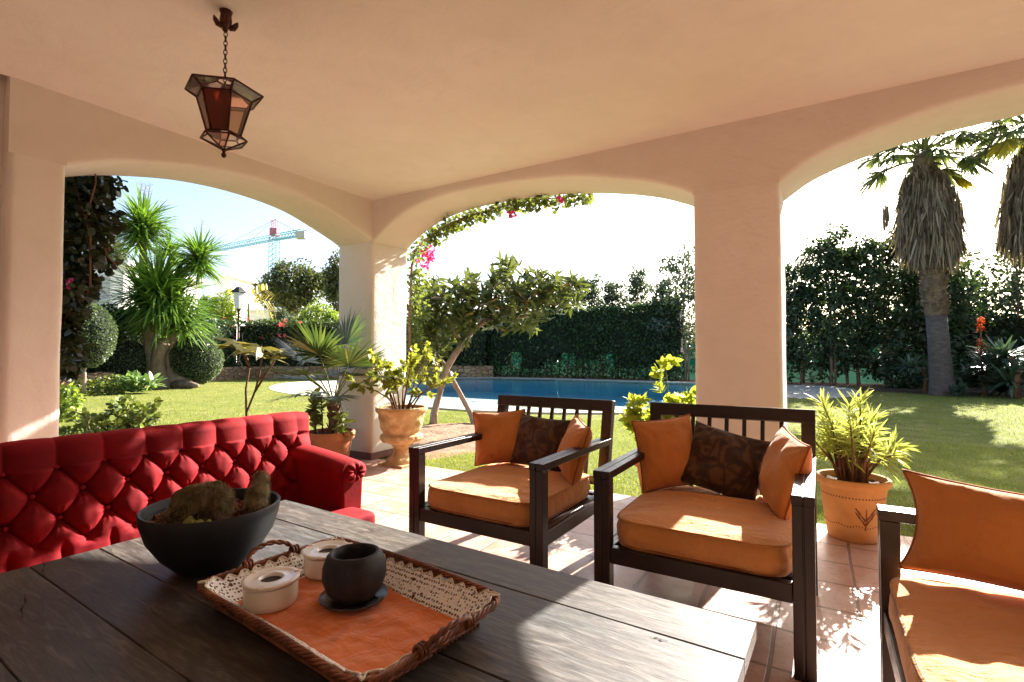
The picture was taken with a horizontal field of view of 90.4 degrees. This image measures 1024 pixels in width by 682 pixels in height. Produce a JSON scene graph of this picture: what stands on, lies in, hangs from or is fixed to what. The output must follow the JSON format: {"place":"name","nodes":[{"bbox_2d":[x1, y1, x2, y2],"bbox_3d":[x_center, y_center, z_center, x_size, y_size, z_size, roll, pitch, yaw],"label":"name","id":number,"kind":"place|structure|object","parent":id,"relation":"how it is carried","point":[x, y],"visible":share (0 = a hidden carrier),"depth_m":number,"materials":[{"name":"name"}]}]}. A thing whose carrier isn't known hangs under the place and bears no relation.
{"place":"outdoors","nodes":[
{"label":"outdoors","id":0,"kind":"place"},
{"bbox_2d":[269,380,337,396],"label":"pool deck","id":1,"kind":"structure","parent":0,"point":[302,385],"depth_m":18.79,"materials":[{"name":"white stone"}]},
{"bbox_2d":[59,377,1023,536],"bbox_3d":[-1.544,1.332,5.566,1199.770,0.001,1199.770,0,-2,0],"label":"lawn","id":2,"kind":"structure","parent":0,"point":[986,435],"depth_m":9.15,"materials":[{"name":"green plant"}]},
{"bbox_2d":[59,381,86,421],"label":"bush","id":3,"kind":"object","parent":2,"relation":"on","point":[70,393],"visible":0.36,"depth_m":9.03,"materials":[{"name":"green plant"}]},
{"bbox_2d":[60,174,128,381],"bbox_3d":[-3.876,-0.251,4.238,1.013,3.110,1.774,1,-2,-40],"label":"bougainvillea","id":4,"kind":"object","parent":2,"relation":"on","point":[91,220],"visible":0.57,"depth_m":3.92,"materials":[{"name":"green plant"}]},
{"bbox_2d":[71,374,125,394],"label":"bush","id":5,"kind":"object","parent":2,"relation":"on","point":[100,387],"visible":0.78,"depth_m":15.00,"materials":[{"name":"green plant"}]},
{"bbox_2d":[79,302,118,395],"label":"clipped ball tree","id":6,"kind":"object","parent":2,"relation":"on","point":[100,326],"visible":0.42,"depth_m":14.60,"materials":[{"name":"green plant"}]},
{"bbox_2d":[59,394,163,435],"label":"jade bush","id":7,"kind":"object","parent":2,"relation":"on","point":[131,417],"visible":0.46,"depth_m":4.65,"materials":[{"name":"green plant"}]},
{"bbox_2d":[98,237,134,261],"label":"garden tree","id":8,"kind":"object","parent":2,"relation":"on","point":[121,255],"visible":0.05,"depth_m":44.74,"materials":[{"name":"green plant"}]},
{"bbox_2d":[101,338,148,378],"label":"round shrub","id":9,"kind":"object","parent":2,"relation":"on","point":[126,357],"visible":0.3,"depth_m":17.25,"materials":[{"name":"green plant"}]},
{"bbox_2d":[112,370,165,392],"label":"agave","id":10,"kind":"object","parent":2,"relation":"on","point":[134,380],"visible":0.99,"depth_m":15.46,"materials":[{"name":"green plant"}]},
{"bbox_2d":[92,260,211,316],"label":"white house","id":11,"kind":"structure","parent":2,"relation":"on","point":[116,280],"depth_m":36.13,"materials":[{"name":"white paint"}]},
{"bbox_2d":[80,303,240,372],"bbox_3d":[-14.011,0.269,18.590,1.435,3.090,13.395,0,-2,0],"label":"shaded hedge","id":12,"kind":"object","parent":2,"relation":"on","point":[226,329],"visible":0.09,"depth_m":23.14,"materials":[{"name":"green plant"}]},
{"bbox_2d":[96,179,233,388],"bbox_3d":[-12.281,-1.861,17.693,4.835,7.664,4.208,0,-2,0],"label":"yucca tree","id":13,"kind":"object","parent":2,"relation":"on","point":[164,307],"visible":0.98,"depth_m":17.60,"materials":[{"name":"green plant"}]},
{"bbox_2d":[168,335,224,384],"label":"round shrub","id":14,"kind":"object","parent":2,"relation":"on","point":[194,362],"visible":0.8,"depth_m":18.05,"materials":[{"name":"green plant"}]},
{"bbox_2d":[194,289,240,326],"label":"garden tree","id":15,"kind":"object","parent":2,"relation":"on","point":[230,313],"visible":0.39,"depth_m":28.69,"materials":[{"name":"green plant"}]},
{"bbox_2d":[211,275,260,361],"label":"white house","id":16,"kind":"structure","parent":2,"relation":"on","point":[231,280],"depth_m":51.29,"materials":[{"name":"white paint"}]},
{"bbox_2d":[231,287,246,364],"bbox_3d":[-14.810,-0.511,27.524,0.840,4.880,0.727,0,-2,0],"label":"street lamp","id":17,"kind":"object","parent":2,"relation":"on","point":[238,293],"visible":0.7,"depth_m":27.43,"materials":[{"name":"metal"}]},
{"bbox_2d":[224,280,276,325],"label":"banana plant","id":18,"kind":"object","parent":2,"relation":"on","point":[262,288],"visible":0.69,"depth_m":30.09,"materials":[{"name":"yellow plant"}]},
{"bbox_2d":[214,338,295,415],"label":"frangipani sapling","id":19,"kind":"object","parent":2,"relation":"on","point":[256,350],"visible":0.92,"depth_m":5.94,"materials":[{"name":"green plant"}]},
{"bbox_2d":[212,219,307,307],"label":"tower crane","id":20,"kind":"object","parent":2,"relation":"on","point":[299,235],"visible":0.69,"depth_m":125.02,"materials":[{"name":"teal paint"}]},
{"bbox_2d":[60,365,492,391],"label":"garden wall","id":21,"kind":"structure","parent":2,"relation":"on","point":[231,373],"depth_m":25.26,"materials":[{"name":"stone"}]},
{"bbox_2d":[246,309,319,324],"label":"white house","id":22,"kind":"structure","parent":2,"relation":"on","point":[254,316],"depth_m":44.07,"materials":[{"name":"white paint"}]},
{"bbox_2d":[270,307,297,326],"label":"garden tree","id":23,"kind":"object","parent":2,"relation":"on","point":[283,314],"visible":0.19,"depth_m":32.61,"materials":[{"name":"green plant"}]},
{"bbox_2d":[251,256,327,318],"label":"tree","id":24,"kind":"object","parent":2,"relation":"on","point":[302,285],"visible":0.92,"depth_m":43.02,"materials":[{"name":"green plant"}]},
{"bbox_2d":[288,297,338,326],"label":"garden tree","id":25,"kind":"object","parent":2,"relation":"on","point":[331,315],"visible":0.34,"depth_m":29.83,"materials":[{"name":"green plant"}]},
{"bbox_2d":[320,248,338,314],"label":"tree","id":26,"kind":"object","parent":2,"relation":"on","point":[331,281],"visible":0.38,"depth_m":39.55,"materials":[{"name":"green plant"}]},
{"bbox_2d":[223,317,486,376],"bbox_3d":[-8.180,0.422,26.275,13.955,3.229,1.984,0,-2,-10],"label":"flowering hedge","id":27,"kind":"object","parent":2,"relation":"on","point":[262,333],"visible":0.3,"depth_m":25.63,"materials":[{"name":"green plant"}]},
{"bbox_2d":[382,423,474,459],"bbox_3d":[-1.056,1.362,7.292,2.796,0.038,3.146,0,-2,0],"label":"earth bed","id":28,"kind":"object","parent":2,"relation":"on","point":[433,432],"visible":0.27,"depth_m":7.32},
{"bbox_2d":[406,250,590,424],"bbox_3d":[-0.410,-0.040,8.725,3.622,3.130,1.878,0,-2,0],"label":"loquat tree","id":29,"kind":"object","parent":28,"relation":"on","point":[520,298],"visible":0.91,"depth_m":8.28,"materials":[{"name":"green plant"}]},
{"bbox_2d":[405,193,593,393],"bbox_3d":[-0.621,-0.129,6.070,1.106,2.967,3.693,1,-2,-40],"label":"bougainvillea","id":30,"kind":"object","parent":28,"relation":"on","point":[449,225],"visible":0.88,"depth_m":5.88,"materials":[{"name":"green plant"}]},
{"bbox_2d":[405,378,695,409],"bbox_3d":[0.633,2.007,17.671,15.600,0.750,13.800,-1,-2,31],"label":"pool basin","id":31,"kind":"object","parent":2,"relation":"in","point":[619,406],"visible":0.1,"depth_m":21.63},
{"bbox_2d":[405,377,695,414],"bbox_3d":[0.678,1.694,17.692,15.287,0.138,13.831,-1,-2,31],"label":"pool coping","id":32,"kind":"object","parent":31,"relation":"on","point":[460,408],"visible":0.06,"depth_m":10.84,"materials":[{"name":"stone"}]},
{"bbox_2d":[618,354,695,492],"bbox_3d":[1.220,0.684,4.186,0.697,1.160,0.750,0,-2,0],"label":"potted lemon shrub","id":33,"kind":"object","parent":2,"relation":"on","point":[634,413],"visible":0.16,"depth_m":4.15,"materials":[{"name":"green plant"}]},
{"bbox_2d":[493,375,1023,389],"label":"hedge bed","id":34,"kind":"object","parent":2,"relation":"on","point":[827,384],"visible":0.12,"depth_m":20.67,"materials":[{"name":"grey stone"}]},
{"bbox_2d":[406,302,685,380],"bbox_3d":[0.243,0.174,27.543,17.643,3.821,1.351,-1,-2,31],"label":"pool hedge","id":35,"kind":"object","parent":34,"relation":"on","point":[618,334],"visible":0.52,"depth_m":24.91,"materials":[{"name":"green plant"}]},
{"bbox_2d":[578,273,603,308],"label":"sparse tree","id":36,"kind":"object","parent":34,"relation":"on","point":[589,296],"visible":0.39,"depth_m":27.92,"materials":[{"name":"green plant"}]},
{"bbox_2d":[597,280,627,306],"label":"sparse tree","id":37,"kind":"object","parent":34,"relation":"on","point":[611,296],"visible":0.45,"depth_m":27.18,"materials":[{"name":"green plant"}]},
{"bbox_2d":[619,265,652,311],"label":"sparse tree","id":38,"kind":"object","parent":34,"relation":"on","point":[638,286],"visible":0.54,"depth_m":26.54,"materials":[{"name":"green plant"}]},
{"bbox_2d":[640,277,695,378],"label":"leafy tree","id":39,"kind":"object","parent":34,"relation":"on","point":[656,298],"visible":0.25,"depth_m":23.71,"materials":[{"name":"green plant"}]},
{"bbox_2d":[646,241,695,380],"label":"leafy tree","id":40,"kind":"object","parent":34,"relation":"on","point":[683,297],"visible":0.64,"depth_m":22.72,"materials":[{"name":"green plant"}]},
{"bbox_2d":[495,341,988,386],"bbox_3d":[8.550,0.895,24.015,36.230,1.880,0.190,-1,-2,31],"label":"net fence","id":41,"kind":"object","parent":34,"relation":"on","point":[851,377],"visible":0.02,"depth_m":21.94,"materials":[{"name":"metal"}]},
{"bbox_2d":[785,268,816,374],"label":"leafy tree","id":42,"kind":"object","parent":34,"relation":"on","point":[788,334],"visible":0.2,"depth_m":20.13,"materials":[{"name":"green plant"}]},
{"bbox_2d":[787,222,884,384],"bbox_3d":[12.564,-1.411,19.865,3.133,6.269,3.169,1,-2,-21],"label":"leafy tree","id":43,"kind":"object","parent":34,"relation":"on","point":[828,246],"visible":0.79,"depth_m":19.47,"materials":[{"name":"green plant"}]},
{"bbox_2d":[816,238,909,384],"bbox_3d":[13.425,-1.109,19.505,3.115,5.648,3.064,0,-2,0],"label":"leafy tree","id":44,"kind":"object","parent":34,"relation":"on","point":[861,257],"visible":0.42,"depth_m":19.28,"materials":[{"name":"green plant"}]},
{"bbox_2d":[842,227,927,386],"bbox_3d":[13.989,-1.249,18.717,3.034,5.884,3.086,-2,-2,44],"label":"leafy tree","id":45,"kind":"object","parent":34,"relation":"on","point":[881,275],"visible":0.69,"depth_m":18.47,"materials":[{"name":"green plant"}]},
{"bbox_2d":[873,231,960,385],"bbox_3d":[14.955,-1.165,19.059,2.803,6.039,3.386,-1,-2,32],"label":"leafy tree","id":46,"kind":"object","parent":34,"relation":"on","point":[916,335],"visible":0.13,"depth_m":18.49,"materials":[{"name":"green plant"}]},
{"bbox_2d":[894,252,990,372],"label":"leafy tree","id":47,"kind":"object","parent":34,"relation":"on","point":[962,303],"visible":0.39,"depth_m":17.42,"materials":[{"name":"green plant"}]},
{"bbox_2d":[924,304,1023,387],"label":"boundary hedge","id":48,"kind":"object","parent":34,"relation":"on","point":[1013,327],"visible":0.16,"depth_m":17.73,"materials":[{"name":"green plant"}]},
{"bbox_2d":[951,278,999,322],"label":"sparse tree","id":49,"kind":"object","parent":34,"relation":"on","point":[988,291],"visible":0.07,"depth_m":19.44,"materials":[{"name":"green plant"}]},
{"bbox_2d":[951,329,1023,388],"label":"dark bush","id":50,"kind":"object","parent":34,"relation":"on","point":[994,338],"visible":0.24,"depth_m":17.30,"materials":[{"name":"green plant"}]},
{"bbox_2d":[981,242,1023,322],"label":"sparse tree","id":51,"kind":"object","parent":34,"relation":"on","point":[1012,283],"visible":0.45,"depth_m":17.92,"materials":[{"name":"green plant"}]},
{"bbox_2d":[785,246,841,382],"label":"leafy tree","id":52,"kind":"object","parent":2,"relation":"on","point":[808,297],"visible":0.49,"depth_m":20.27,"materials":[{"name":"green plant"}]},
{"bbox_2d":[685,319,990,342],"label":"distant wood","id":53,"kind":"object","parent":2,"relation":"on","point":[792,337],"depth_m":68.01,"materials":[{"name":"green plant"}]},
{"bbox_2d":[852,388,1023,397],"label":"garden bed","id":54,"kind":"object","parent":2,"relation":"on","point":[911,390],"visible":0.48,"depth_m":16.28,"materials":[{"name":"soil"}]},
{"bbox_2d":[876,352,927,388],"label":"dark bush","id":55,"kind":"object","parent":54,"relation":"on","point":[883,373],"visible":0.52,"depth_m":17.73,"materials":[{"name":"green plant"}]},
{"bbox_2d":[886,352,967,392],"bbox_3d":[12.612,0.982,15.711,1.858,1.266,2.339,0,-2,0],"label":"aloe","id":56,"kind":"object","parent":54,"relation":"on","point":[912,367],"visible":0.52,"depth_m":15.69,"materials":[{"name":"green plant"}]},
{"bbox_2d":[846,126,1008,395],"bbox_3d":[12.063,-2.762,14.884,3.700,8.843,3.240,-1,-2,20],"label":"fan palm","id":57,"kind":"object","parent":54,"relation":"on","point":[928,233],"visible":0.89,"depth_m":14.65,"materials":[{"name":"green plant"}]},
{"bbox_2d":[953,116,1023,267],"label":"fan palm","id":58,"kind":"object","parent":54,"relation":"on","point":[1010,226],"visible":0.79,"depth_m":13.97,"materials":[{"name":"green plant"}]},
{"bbox_2d":[954,316,1022,396],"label":"aloe","id":59,"kind":"object","parent":54,"relation":"on","point":[1000,389],"visible":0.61,"depth_m":14.76,"materials":[{"name":"green plant"}]},
{"bbox_2d":[954,335,1023,398],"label":"aloe","id":60,"kind":"object","parent":54,"relation":"on","point":[996,356],"visible":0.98,"depth_m":13.99,"materials":[{"name":"green plant"}]},
{"bbox_2d":[896,251,1002,335],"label":"leafy tree","id":61,"kind":"object","parent":2,"relation":"on","point":[984,298],"visible":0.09,"depth_m":19.97,"materials":[{"name":"green plant"}]},
{"bbox_2d":[947,380,973,396],"bbox_3d":[12.521,1.343,14.261,0.725,0.528,0.994,0,-2,0],"label":"aloe","id":62,"kind":"object","parent":2,"relation":"on","point":[960,389],"visible":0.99,"depth_m":14.21,"materials":[{"name":"green plant"}]},
{"bbox_2d":[980,248,1023,322],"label":"leafy tree","id":63,"kind":"object","parent":2,"relation":"on","point":[993,270],"visible":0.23,"depth_m":19.83,"materials":[{"name":"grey plant"}]},
{"bbox_2d":[406,378,695,409],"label":"pool water","id":64,"kind":"structure","parent":0,"point":[557,384],"depth_m":18.28,"materials":[{"name":"blue liquid"}]},
{"bbox_2d":[82,115,1023,341],"label":"sky","id":65,"kind":"structure","parent":0,"point":[614,233],"materials":[{"name":"white"}]},
{"bbox_2d":[350,457,1023,681],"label":"terrace floor","id":66,"kind":"structure","parent":0,"point":[848,625],"depth_m":2.53,"materials":[{"name":"tile"}]},
{"bbox_2d":[0,411,374,572],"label":"tufted sofa","id":67,"kind":"object","parent":66,"relation":"on","point":[66,496],"visible":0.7,"depth_m":2.35,"materials":[{"name":"red fabric"}]},
{"bbox_2d":[259,309,411,456],"bbox_3d":[-1.834,0.445,5.269,1.503,1.697,1.400,1,-2,-25],"label":"potted fan palm","id":68,"kind":"object","parent":66,"relation":"on","point":[336,436],"visible":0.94,"depth_m":5.13,"materials":[{"name":"plant"}]},
{"bbox_2d":[0,500,756,681],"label":"coffee table","id":69,"kind":"object","parent":66,"relation":"on","point":[133,610],"visible":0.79,"depth_m":1.30,"materials":[{"name":"brown wood"}]},
{"bbox_2d":[136,469,280,576],"bbox_3d":[-0.996,0.593,1.691,0.412,0.307,0.412,0,-2,0],"label":"planter bowl","id":70,"kind":"object","parent":69,"relation":"on","point":[209,528],"visible":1,"depth_m":1.59,"materials":[{"name":"grey ceramic"}]},
{"bbox_2d":[196,537,499,681],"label":"wicker tray","id":71,"kind":"object","parent":69,"relation":"on","point":[451,632],"visible":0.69,"depth_m":1.22,"materials":[{"name":"brown wicker"}]},
{"bbox_2d":[197,536,500,681],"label":"lace cloth","id":72,"kind":"object","parent":71,"relation":"in","point":[452,603],"visible":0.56,"depth_m":1.41,"materials":[{"name":"white fabric"}]},
{"bbox_2d":[235,576,455,676],"bbox_3d":[-0.441,0.714,1.339,0.609,0.015,0.359,-1,-2,38],"label":"orange napkin","id":73,"kind":"object","parent":72,"relation":"on","point":[391,627],"visible":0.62,"depth_m":1.27,"materials":[{"name":"orange fabric"}]},
{"bbox_2d":[241,566,301,613],"bbox_3d":[-0.656,0.675,1.382,0.147,0.073,0.153,0,-2,0],"label":"ashtray","id":74,"kind":"object","parent":73,"relation":"on","point":[272,589],"visible":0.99,"depth_m":1.34,"materials":[{"name":"beige ceramic"}]},
{"bbox_2d":[302,540,351,579],"bbox_3d":[-0.577,0.681,1.583,0.147,0.073,0.153,0,-2,0],"label":"ashtray","id":75,"kind":"object","parent":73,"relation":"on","point":[314,555],"visible":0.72,"depth_m":1.54,"materials":[{"name":"beige ceramic"}]},
{"bbox_2d":[318,583,388,611],"bbox_3d":[-0.436,0.705,1.405,0.185,0.016,0.185,0,-2,0],"label":"glass saucer","id":76,"kind":"object","parent":73,"relation":"on","point":[325,600],"visible":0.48,"depth_m":1.38,"materials":[{"name":"black glass"}]},
{"bbox_2d":[322,543,385,604],"bbox_3d":[-0.436,0.644,1.407,0.171,0.125,0.170,0,-2,0],"label":"candle pot","id":77,"kind":"object","parent":76,"relation":"on","point":[353,573],"visible":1,"depth_m":1.35,"materials":[{"name":"black ceramic"}]},
{"bbox_2d":[343,341,458,468],"bbox_3d":[-1.121,0.639,5.400,1.085,1.318,0.997,0,-2,0],"label":"potted shrub","id":78,"kind":"object","parent":66,"relation":"on","point":[401,425],"visible":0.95,"depth_m":5.25,"materials":[{"name":"plant"}]},
{"bbox_2d":[0,0,1023,494],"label":"arcaded porch","id":79,"kind":"object","parent":66,"relation":"on","point":[380,136],"visible":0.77,"depth_m":3.30,"materials":[{"name":"beige paint"}]},
{"bbox_2d":[184,8,263,157],"bbox_3d":[-1.422,-1.271,2.520,0.359,0.734,0.313,0,-2,-12],"label":"hanging lantern","id":80,"kind":"object","parent":79,"relation":"hanging from","point":[218,101],"visible":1,"depth_m":2.49,"materials":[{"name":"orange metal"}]},
{"bbox_2d":[409,395,614,567],"bbox_3d":[0.036,0.792,2.929,0.829,0.876,0.932,-1,-2,32],"label":"wooden armchair","id":81,"kind":"object","parent":66,"relation":"on","point":[540,534],"visible":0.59,"depth_m":2.71,"materials":[{"name":"brown wood"}]},
{"bbox_2d":[427,463,589,526],"bbox_3d":[-0.002,0.826,2.870,0.703,0.145,0.764,-1,-2,32],"label":"seat cushion","id":82,"kind":"object","parent":81,"relation":"on","point":[498,493],"visible":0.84,"depth_m":2.64,"materials":[{"name":"orange fabric"}]},
{"bbox_2d":[472,409,524,465],"bbox_3d":[-0.075,0.619,3.278,0.348,0.348,0.168,-3,-17,-3],"label":"throw pillow","id":83,"kind":"object","parent":82,"relation":"on","point":[497,441],"visible":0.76,"depth_m":3.21,"materials":[{"name":"orange fabric"}]},
{"bbox_2d":[510,413,570,471],"bbox_3d":[0.176,0.625,3.146,0.367,0.326,0.154,2,-20,33],"label":"throw pillow","id":84,"kind":"object","parent":82,"relation":"on","point":[537,438],"visible":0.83,"depth_m":3.10,"materials":[{"name":"brown fabric"}]},
{"bbox_2d":[557,414,591,486],"bbox_3d":[0.355,0.612,2.909,0.161,0.338,0.352,16,3,-5],"label":"throw pillow","id":85,"kind":"object","parent":82,"relation":"on","point":[578,433],"visible":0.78,"depth_m":2.77,"materials":[{"name":"orange fabric"}]},
{"bbox_2d":[593,402,817,681],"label":"wooden armchair","id":86,"kind":"object","parent":66,"relation":"on","point":[797,586],"visible":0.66,"depth_m":2.04,"materials":[{"name":"brown wood"}]},
{"bbox_2d":[617,485,792,576],"bbox_3d":[0.911,0.812,2.326,0.703,0.144,0.764,-1,-2,31],"label":"seat cushion","id":87,"kind":"object","parent":86,"relation":"on","point":[701,525],"visible":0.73,"depth_m":2.08,"materials":[{"name":"orange fabric"}]},
{"bbox_2d":[631,414,692,492],"bbox_3d":[0.812,0.585,2.664,0.343,0.373,0.168,-5,-11,-12],"label":"throw pillow","id":88,"kind":"object","parent":87,"relation":"on","point":[664,445],"visible":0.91,"depth_m":2.60,"materials":[{"name":"orange fabric"}]},
{"bbox_2d":[681,421,770,500],"bbox_3d":[1.069,0.610,2.569,0.377,0.342,0.157,14,-21,32],"label":"throw pillow","id":89,"kind":"object","parent":87,"relation":"on","point":[726,463],"visible":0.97,"depth_m":2.51,"materials":[{"name":"brown fabric"}]},
{"bbox_2d":[757,425,812,519],"bbox_3d":[1.233,0.590,2.309,0.175,0.353,0.373,16,8,11],"label":"throw pillow","id":90,"kind":"object","parent":87,"relation":"on","point":[787,457],"visible":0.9,"depth_m":2.19,"materials":[{"name":"orange fabric"}]},
{"bbox_2d":[796,387,919,544],"bbox_3d":[2.162,0.762,3.206,0.708,0.951,0.599,1,-2,-29],"label":"potted oleander","id":91,"kind":"object","parent":66,"relation":"on","point":[853,493],"visible":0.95,"depth_m":3.13,"materials":[{"name":"plant"}]},
{"bbox_2d":[876,504,915,681],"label":"wooden armchair","id":92,"kind":"object","parent":66,"relation":"on","point":[890,519],"visible":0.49,"depth_m":1.63,"materials":[{"name":"brown wood"}]},
{"bbox_2d":[889,577,1023,681],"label":"seat cushion","id":93,"kind":"object","parent":92,"relation":"on","point":[947,632],"visible":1,"depth_m":1.26,"materials":[{"name":"orange fabric"}]},
{"bbox_2d":[898,469,1023,591],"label":"throw pillow","id":94,"kind":"object","parent":93,"relation":"on","point":[966,531],"visible":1,"depth_m":1.47,"materials":[{"name":"orange fabric"}]},
{"bbox_2d":[787,385,859,398],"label":"pool deck","id":95,"kind":"structure","parent":0,"point":[811,391],"depth_m":16.23,"materials":[{"name":"stone"}]}
]}

